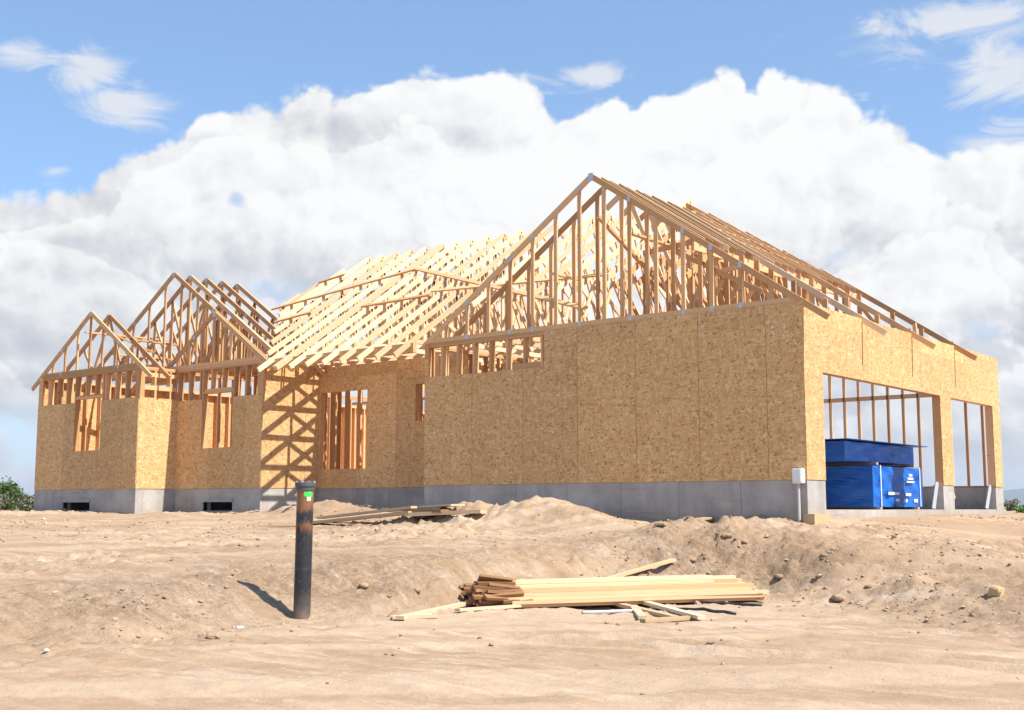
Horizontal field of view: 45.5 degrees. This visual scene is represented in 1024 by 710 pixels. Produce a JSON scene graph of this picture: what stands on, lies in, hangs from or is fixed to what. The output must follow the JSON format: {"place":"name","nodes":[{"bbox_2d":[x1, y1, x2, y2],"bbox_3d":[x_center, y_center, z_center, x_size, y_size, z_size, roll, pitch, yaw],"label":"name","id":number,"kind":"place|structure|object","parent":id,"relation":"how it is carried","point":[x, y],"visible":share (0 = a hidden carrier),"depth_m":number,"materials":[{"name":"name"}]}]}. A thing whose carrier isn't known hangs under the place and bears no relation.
{"place":"outdoors","nodes":[
{"label":"outdoors","id":0,"kind":"place"},
{"bbox_2d":[0,495,1023,709],"bbox_3d":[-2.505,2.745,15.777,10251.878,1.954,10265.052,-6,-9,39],"label":"ground","id":1,"kind":"structure","parent":0,"point":[790,663],"depth_m":12.07,"materials":[{"name":"beige soil"}]},
{"bbox_2d":[0,494,13,507],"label":"shrub","id":2,"kind":"object","parent":1,"relation":"on","point":[5,498],"visible":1,"depth_m":35.02,"materials":[{"name":"green plant"}]},
{"bbox_2d":[0,476,26,510],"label":"shrub","id":3,"kind":"object","parent":1,"relation":"on","point":[10,490],"visible":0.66,"depth_m":35.54,"materials":[{"name":"green plant"}]},
{"bbox_2d":[15,493,33,510],"bbox_3d":[-13.363,4.138,33.840,0.805,0.699,0.805,-6,-9,39],"label":"shrub","id":4,"kind":"object","parent":1,"relation":"on","point":[26,503],"visible":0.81,"depth_m":33.63,"materials":[{"name":"green plant"}]},
{"bbox_2d":[206,633,220,638],"bbox_3d":[-2.646,2.491,10.814,0.140,0.061,0.102,-1,-7,12],"label":"dirt clod","id":5,"kind":"object","parent":1,"relation":"on","point":[213,636],"visible":0.96,"depth_m":10.78,"materials":[{"name":"beige soil"}]},
{"bbox_2d":[257,524,295,526],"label":"loose board","id":6,"kind":"object","parent":1,"relation":"on","point":[274,525],"visible":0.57,"depth_m":21.19,"materials":[{"name":"brown wood"}]},
{"bbox_2d":[293,481,315,618],"bbox_3d":[-2.179,2.234,12.792,0.222,1.822,0.222,-6,-9,39],"label":"well pipe","id":7,"kind":"object","parent":1,"relation":"on","point":[303,553],"visible":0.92,"depth_m":12.75,"materials":[{"name":"black metal"}]},
{"bbox_2d":[313,511,411,523],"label":"loose board","id":8,"kind":"object","parent":1,"relation":"on","point":[361,517],"visible":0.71,"depth_m":20.89,"materials":[{"name":"brown wood"}]},
{"bbox_2d":[405,510,486,515],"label":"loose board","id":9,"kind":"object","parent":8,"relation":"on","point":[448,512],"visible":1,"depth_m":20.07,"materials":[{"name":"brown wood"}]},
{"bbox_2d":[406,509,456,512],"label":"loose board","id":10,"kind":"object","parent":9,"relation":"on","point":[437,511],"visible":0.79,"depth_m":20.25,"materials":[{"name":"beige wood"}]},
{"bbox_2d":[359,582,368,588],"bbox_3d":[-1.677,2.612,13.847,0.113,0.068,0.147,1,-7,-7],"label":"dirt clod","id":11,"kind":"object","parent":1,"relation":"on","point":[364,585],"visible":1,"depth_m":13.79,"materials":[{"name":"beige soil"}]},
{"bbox_2d":[317,506,416,518],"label":"loose board","id":12,"kind":"object","parent":1,"relation":"on","point":[368,512],"visible":1,"depth_m":21.23,"materials":[{"name":"brown wood"}]},
{"bbox_2d":[417,504,464,507],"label":"loose board","id":13,"kind":"object","parent":12,"relation":"on","point":[444,505],"visible":0.86,"depth_m":20.50,"materials":[{"name":"brown wood"}]},
{"bbox_2d":[392,614,436,618],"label":"loose board","id":14,"kind":"object","parent":1,"relation":"on","point":[415,616],"visible":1,"depth_m":12.44,"materials":[{"name":"brown wood"}]},
{"bbox_2d":[413,587,421,592],"bbox_3d":[-1.094,2.697,14.010,0.108,0.067,0.136,5,-9,-37],"label":"dirt clod","id":15,"kind":"object","parent":1,"relation":"on","point":[417,589],"visible":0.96,"depth_m":13.96,"materials":[{"name":"beige soil"}]},
{"bbox_2d":[396,601,472,619],"bbox_3d":[-0.778,2.776,13.359,0.090,0.046,2.197,-2,-8,19],"label":"loose board","id":16,"kind":"object","parent":1,"relation":"on","point":[434,610],"visible":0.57,"depth_m":13.07,"materials":[{"name":"brown wood"}]},
{"bbox_2d":[455,604,523,611],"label":"loose board","id":17,"kind":"object","parent":1,"relation":"on","point":[488,607],"visible":0.64,"depth_m":13.51,"materials":[{"name":"brown wood"}]},
{"bbox_2d":[0,500,1023,709],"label":"dirt clods","id":18,"kind":"object","parent":1,"relation":"on","point":[628,557],"visible":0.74,"depth_m":15.13,"materials":[{"name":"beige soil"}]},
{"bbox_2d":[31,173,1003,524],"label":"house under construction","id":19,"kind":"structure","parent":1,"relation":"on","point":[709,401],"depth_m":23.59,"materials":[{"name":"wood"}]},
{"bbox_2d":[792,468,804,521],"bbox_3d":[4.363,2.224,18.570,0.165,1.000,0.136,-6,-9,39],"label":"electrical box","id":20,"kind":"object","parent":19,"relation":"attached to","point":[798,476],"visible":0.93,"depth_m":18.56,"materials":[{"name":"white plastic"}]},
{"bbox_2d":[826,507,882,509],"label":"spacer board","id":21,"kind":"object","parent":19,"relation":"on","point":[874,508],"visible":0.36,"depth_m":23.31,"materials":[{"name":"brown wood"}]},
{"bbox_2d":[825,465,922,506],"bbox_3d":[6.308,2.697,24.873,3.278,0.788,2.580,-6,-9,39],"label":"lumber pack","id":22,"kind":"object","parent":21,"relation":"on","point":[866,486],"visible":0.49,"depth_m":23.35,"materials":[{"name":"blue plastic"}]},
{"bbox_2d":[826,462,877,465],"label":"spacer board","id":23,"kind":"object","parent":22,"relation":"on","point":[845,464],"visible":0.36,"depth_m":23.49,"materials":[{"name":"brown wood"}]},
{"bbox_2d":[886,465,915,467],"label":"spacer board","id":24,"kind":"object","parent":22,"relation":"on","point":[904,466],"visible":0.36,"depth_m":24.80,"materials":[{"name":"brown wood"}]},
{"bbox_2d":[825,438,926,466],"bbox_3d":[6.191,2.018,24.706,3.030,0.392,3.970,-6,-9,39],"label":"lumber pack","id":25,"kind":"object","parent":24,"relation":"on","point":[844,450],"visible":0.35,"depth_m":23.21,"materials":[{"name":"blue plastic"}]},
{"bbox_2d":[882,507,919,508],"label":"spacer board","id":26,"kind":"object","parent":19,"relation":"on","point":[901,507],"visible":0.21,"depth_m":24.71,"materials":[{"name":"brown wood"}]},
{"bbox_2d":[581,609,632,613],"bbox_3d":[1.062,2.789,13.282,0.794,0.057,0.044,6,-9,-38],"label":"plastic pipe","id":27,"kind":"object","parent":1,"relation":"on","point":[606,611],"visible":0.95,"depth_m":13.23,"materials":[{"name":"white plastic"}]},
{"bbox_2d":[630,605,646,618],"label":"loose board","id":28,"kind":"object","parent":1,"relation":"on","point":[638,613],"visible":0.86,"depth_m":13.16,"materials":[{"name":"brown wood"}]},
{"bbox_2d":[608,558,675,576],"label":"loose board","id":29,"kind":"object","parent":1,"relation":"on","point":[649,566],"visible":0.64,"depth_m":16.29,"materials":[{"name":"beige wood"}]},
{"bbox_2d":[522,596,766,607],"bbox_3d":[1.587,2.910,14.405,3.043,0.071,0.088,2,-7,-14],"label":"lumber board","id":30,"kind":"object","parent":1,"relation":"on","point":[636,602],"visible":0.79,"depth_m":14.33,"materials":[{"name":"beige wood"}]},
{"bbox_2d":[511,594,762,604],"bbox_3d":[1.499,2.862,14.340,3.098,0.071,0.088,2,-7,-14],"label":"lumber board","id":31,"kind":"object","parent":30,"relation":"on","point":[633,599],"visible":1,"depth_m":14.29,"materials":[{"name":"beige wood"}]},
{"bbox_2d":[509,590,768,599],"bbox_3d":[1.475,2.822,14.347,3.290,0.074,0.088,2,-7,-13],"label":"lumber board","id":32,"kind":"object","parent":31,"relation":"on","point":[645,595],"visible":1,"depth_m":14.32,"materials":[{"name":"beige wood"}]},
{"bbox_2d":[472,594,484,598],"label":"lumber board","id":33,"kind":"object","parent":32,"relation":"on","point":[477,596],"visible":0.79,"depth_m":13.88,"materials":[{"name":"brown wood"}]},
{"bbox_2d":[483,594,509,600],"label":"lumber board","id":34,"kind":"object","parent":32,"relation":"on","point":[489,597],"visible":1,"depth_m":13.87,"materials":[{"name":"brown wood"}]},
{"bbox_2d":[485,590,505,593],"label":"lumber board","id":35,"kind":"object","parent":34,"relation":"on","point":[491,591],"visible":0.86,"depth_m":13.92,"materials":[{"name":"brown wood"}]},
{"bbox_2d":[492,589,523,596],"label":"lumber board","id":36,"kind":"object","parent":34,"relation":"on","point":[514,593],"visible":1,"depth_m":13.98,"materials":[{"name":"brown wood"}]},
{"bbox_2d":[516,587,751,596],"bbox_3d":[1.453,2.788,14.398,2.921,0.070,0.088,2,-7,-14],"label":"lumber board","id":37,"kind":"object","parent":32,"relation":"on","point":[634,591],"visible":1,"depth_m":14.35,"materials":[{"name":"beige wood"}]},
{"bbox_2d":[613,603,678,616],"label":"loose board","id":38,"kind":"object","parent":1,"relation":"on","point":[650,611],"visible":0.43,"depth_m":13.33,"materials":[{"name":"brown wood"}]},
{"bbox_2d":[640,615,697,622],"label":"loose board","id":39,"kind":"object","parent":1,"relation":"on","point":[663,619],"visible":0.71,"depth_m":12.55,"materials":[{"name":"brown wood"}]},
{"bbox_2d":[642,601,705,619],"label":"loose board","id":40,"kind":"object","parent":1,"relation":"on","point":[675,610],"visible":0.64,"depth_m":13.30,"materials":[{"name":"brown wood"}]},
{"bbox_2d":[655,517,714,524],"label":"loose board","id":41,"kind":"object","parent":1,"relation":"on","point":[703,518],"visible":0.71,"depth_m":18.88,"materials":[{"name":"brown wood"}]},
{"bbox_2d":[656,607,736,614],"bbox_3d":[2.026,2.822,13.555,1.055,0.064,0.069,-7,-10,43],"label":"plastic pipe","id":42,"kind":"object","parent":1,"relation":"on","point":[712,610],"visible":0.66,"depth_m":13.39,"materials":[{"name":"black plastic"}]},
{"bbox_2d":[686,601,761,605],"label":"board","id":43,"kind":"object","parent":1,"relation":"on","point":[740,604],"visible":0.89,"depth_m":14.16,"materials":[{"name":"wood"}]},
{"bbox_2d":[721,533,731,537],"bbox_3d":[2.994,2.518,17.059,0.165,0.072,0.119,-1,-7,8],"label":"dirt clod","id":44,"kind":"object","parent":1,"relation":"on","point":[726,535],"visible":1,"depth_m":17.01,"materials":[{"name":"beige soil"}]},
{"bbox_2d":[774,574,782,578],"bbox_3d":[3.483,2.889,15.965,0.112,0.067,0.148,2,-7,-13],"label":"dirt clod","id":45,"kind":"object","parent":1,"relation":"on","point":[778,576],"visible":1,"depth_m":15.92,"materials":[{"name":"beige soil"}]},
{"bbox_2d":[831,594,845,601],"bbox_3d":[3.937,2.930,14.729,0.167,0.100,0.194,2,-7,-15],"label":"dirt clod","id":46,"kind":"object","parent":1,"relation":"on","point":[838,597],"visible":1,"depth_m":14.67,"materials":[{"name":"beige soil"}]},
{"bbox_2d":[987,585,1004,596],"bbox_3d":[5.230,2.557,13.203,0.144,0.129,0.166,6,-9,-38],"label":"clay block","id":47,"kind":"object","parent":1,"relation":"on","point":[995,591],"depth_m":13.15,"materials":[{"name":"beige stone"}]},
{"bbox_2d":[1004,499,1019,510],"bbox_3d":[14.632,4.424,35.754,0.518,0.476,0.457,-3,-8,23],"label":"shrub","id":48,"kind":"object","parent":1,"relation":"on","point":[1010,505],"visible":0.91,"depth_m":35.65,"materials":[{"name":"green plant"}]},
{"bbox_2d":[1014,505,1023,512],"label":"shrub","id":49,"kind":"object","parent":1,"relation":"on","point":[1020,509],"visible":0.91,"depth_m":28.75,"materials":[{"name":"green plant"}]},
{"bbox_2d":[0,0,1023,507],"label":"sky","id":50,"kind":"structure","parent":0,"point":[271,148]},
{"bbox_2d":[1003,488,1023,507],"bbox_3d":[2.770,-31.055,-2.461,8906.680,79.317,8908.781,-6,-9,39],"label":"hills","id":51,"kind":"structure","parent":0,"point":[1012,494],"depth_m":3111.34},
{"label":"lumber board","id":52,"kind":"object","parent":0,"visible":0},
{"bbox_2d":[486,581,515,585],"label":"lumber board","id":53,"kind":"object","parent":52,"relation":"on","point":[512,583],"visible":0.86,"depth_m":14.27,"materials":[{"name":"brown wood"}]},
{"bbox_2d":[476,581,507,585],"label":"lumber board","id":54,"kind":"object","parent":53,"relation":"on","point":[478,583],"visible":0.79,"depth_m":14.21,"materials":[{"name":"brown wood"}]},
{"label":"lumber board","id":55,"kind":"object","parent":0,"visible":0},
{"bbox_2d":[464,587,474,591],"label":"lumber board","id":56,"kind":"object","parent":55,"relation":"on","point":[468,589],"visible":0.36,"depth_m":14.20,"materials":[{"name":"brown wood"}]},
{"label":"lumber board","id":57,"kind":"object","parent":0,"visible":0},
{"bbox_2d":[515,583,753,592],"bbox_3d":[1.461,2.754,14.454,2.985,0.070,0.088,2,-7,-14],"label":"lumber board","id":58,"kind":"object","parent":57,"relation":"on","point":[636,587],"visible":0.93,"depth_m":14.42,"materials":[{"name":"beige wood"}]},
{"bbox_2d":[488,582,520,589],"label":"lumber board","id":59,"kind":"object","parent":58,"relation":"on","point":[505,586],"visible":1,"depth_m":14.10,"materials":[{"name":"brown wood"}]},
{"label":"lumber board","id":60,"kind":"object","parent":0,"visible":0},
{"bbox_2d":[530,583,722,588],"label":"lumber board","id":61,"kind":"object","parent":60,"relation":"on","point":[639,585],"visible":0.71,"depth_m":14.55,"materials":[{"name":"beige wood"}]},
{"bbox_2d":[516,580,713,588],"bbox_3d":[1.235,2.721,14.506,2.472,0.064,0.088,2,-7,-14],"label":"lumber board","id":62,"kind":"object","parent":61,"relation":"on","point":[616,584],"visible":0.93,"depth_m":14.47,"materials":[{"name":"beige wood"}]},
{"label":"lumber board","id":63,"kind":"object","parent":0,"visible":0},
{"bbox_2d":[516,579,737,584],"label":"lumber board","id":64,"kind":"object","parent":63,"relation":"on","point":[724,580],"visible":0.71,"depth_m":14.85,"materials":[{"name":"beige wood"}]},
{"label":"lumber board","id":65,"kind":"object","parent":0,"visible":0},
{"bbox_2d":[545,578,741,583],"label":"lumber board","id":66,"kind":"object","parent":65,"relation":"on","point":[739,579],"visible":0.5,"depth_m":14.81,"materials":[{"name":"beige wood"}]},
{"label":"lumber board","id":67,"kind":"object","parent":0,"visible":0},
{"bbox_2d":[515,575,735,583],"bbox_3d":[1.288,2.704,14.698,2.960,0.070,0.088,2,-7,-12],"label":"lumber board","id":68,"kind":"object","parent":67,"relation":"on","point":[625,579],"visible":0.79,"depth_m":14.67,"materials":[{"name":"beige wood"}]},
{"bbox_2d":[477,574,512,581],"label":"lumber board","id":69,"kind":"object","parent":68,"relation":"on","point":[483,577],"visible":0.71,"depth_m":14.27,"materials":[{"name":"brown wood"}]},
{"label":"lumber board","id":70,"kind":"object","parent":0,"visible":0},
{"bbox_2d":[516,575,712,580],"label":"lumber board","id":71,"kind":"object","parent":70,"relation":"on","point":[623,577],"visible":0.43,"depth_m":14.82,"materials":[{"name":"beige wood"}]},
{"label":"lumber board","id":72,"kind":"object","parent":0,"visible":0},
{"bbox_2d":[522,575,690,579],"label":"lumber board","id":73,"kind":"object","parent":72,"relation":"on","point":[608,577],"visible":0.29,"depth_m":14.87,"materials":[{"name":"beige wood"}]},
{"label":"lumber board","id":74,"kind":"object","parent":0,"visible":0},
{"bbox_2d":[475,600,506,606],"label":"lumber board","id":75,"kind":"object","parent":74,"relation":"on","point":[483,605],"visible":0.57,"depth_m":13.92,"materials":[{"name":"beige wood"}]},
{"bbox_2d":[477,599,500,603],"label":"lumber board","id":76,"kind":"object","parent":75,"relation":"on","point":[482,601],"visible":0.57,"depth_m":13.91,"materials":[{"name":"brown wood"}]},
{"bbox_2d":[472,589,482,593],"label":"lumber board","id":77,"kind":"object","parent":76,"relation":"on","point":[475,591],"visible":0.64,"depth_m":13.94,"materials":[{"name":"brown wood"}]},
{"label":"lumber board","id":78,"kind":"object","parent":76,"relation":"on","visible":0},
{"bbox_2d":[472,585,504,589],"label":"lumber board","id":79,"kind":"object","parent":78,"relation":"on","point":[485,587],"visible":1,"depth_m":14.00,"materials":[{"name":"brown wood"}]},
{"bbox_2d":[501,599,532,604],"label":"lumber board","id":80,"kind":"object","parent":74,"relation":"on","point":[520,600],"visible":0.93,"depth_m":13.99,"materials":[{"name":"beige wood"}]},
{"bbox_2d":[500,599,518,603],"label":"lumber board","id":81,"kind":"object","parent":80,"relation":"on","point":[507,601],"visible":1,"depth_m":13.91,"materials":[{"name":"brown wood"}]},
{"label":"lumber board","id":82,"kind":"object","parent":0,"visible":0},
{"bbox_2d":[463,583,472,586],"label":"lumber board","id":83,"kind":"object","parent":82,"relation":"on","point":[468,584],"visible":0.29,"depth_m":14.52,"materials":[{"name":"brown wood"}]}
]}

